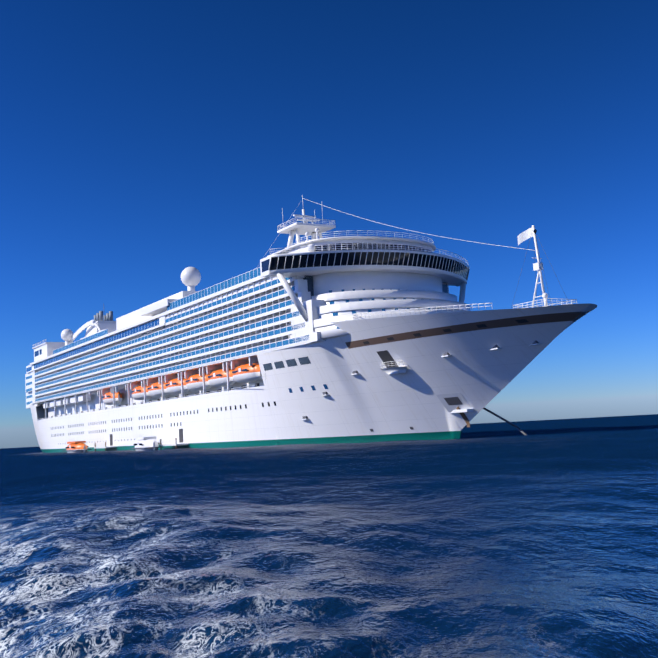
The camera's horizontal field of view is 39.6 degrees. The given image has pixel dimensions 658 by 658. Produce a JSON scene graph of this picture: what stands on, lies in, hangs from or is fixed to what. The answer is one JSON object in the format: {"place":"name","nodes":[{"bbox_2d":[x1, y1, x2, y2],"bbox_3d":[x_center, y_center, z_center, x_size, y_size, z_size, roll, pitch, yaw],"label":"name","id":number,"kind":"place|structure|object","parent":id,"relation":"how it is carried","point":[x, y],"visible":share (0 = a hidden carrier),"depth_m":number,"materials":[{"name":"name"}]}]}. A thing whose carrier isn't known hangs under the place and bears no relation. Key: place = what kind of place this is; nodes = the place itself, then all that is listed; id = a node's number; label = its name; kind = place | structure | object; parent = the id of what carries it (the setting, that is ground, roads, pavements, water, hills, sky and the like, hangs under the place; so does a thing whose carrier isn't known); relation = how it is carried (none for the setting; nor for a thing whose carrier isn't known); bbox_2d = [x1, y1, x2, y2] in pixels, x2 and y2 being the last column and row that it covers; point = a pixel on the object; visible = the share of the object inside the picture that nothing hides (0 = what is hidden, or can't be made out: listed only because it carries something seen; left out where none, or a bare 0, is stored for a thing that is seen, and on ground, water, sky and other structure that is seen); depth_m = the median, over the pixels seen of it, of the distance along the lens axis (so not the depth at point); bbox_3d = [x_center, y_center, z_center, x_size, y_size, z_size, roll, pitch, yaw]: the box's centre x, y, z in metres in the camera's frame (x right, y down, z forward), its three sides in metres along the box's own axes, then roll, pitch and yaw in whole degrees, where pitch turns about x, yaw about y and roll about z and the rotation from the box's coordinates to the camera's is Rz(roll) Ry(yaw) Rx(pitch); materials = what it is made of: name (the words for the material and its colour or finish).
{"place":"outdoors","nodes":[
{"label":"outdoors","id":0,"kind":"place"},
{"bbox_2d":[0,414,657,657],"bbox_3d":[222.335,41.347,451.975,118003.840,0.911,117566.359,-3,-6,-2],"label":"sea","id":1,"kind":"structure","parent":0,"point":[501,540],"depth_m":17.82,"materials":[{"name":"liquid"}]},
{"bbox_2d":[62,439,91,452],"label":"tender","id":2,"kind":"object","parent":1,"relation":"on","point":[74,446],"visible":0.81,"depth_m":269.87,"materials":[{"name":"paint"}]},
{"bbox_2d":[130,434,163,450],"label":"tender","id":3,"kind":"object","parent":1,"relation":"on","point":[146,444],"visible":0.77,"depth_m":219.69,"materials":[{"name":"paint"}]},
{"bbox_2d":[25,195,596,452],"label":"cruise ship","id":4,"kind":"object","parent":1,"relation":"on","point":[343,339],"visible":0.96,"depth_m":176.07,"materials":[{"name":"paint"}]},
{"bbox_2d":[0,0,657,448],"label":"sky","id":5,"kind":"structure","parent":0,"point":[143,143],"materials":[{"name":"blue"}]}
]}

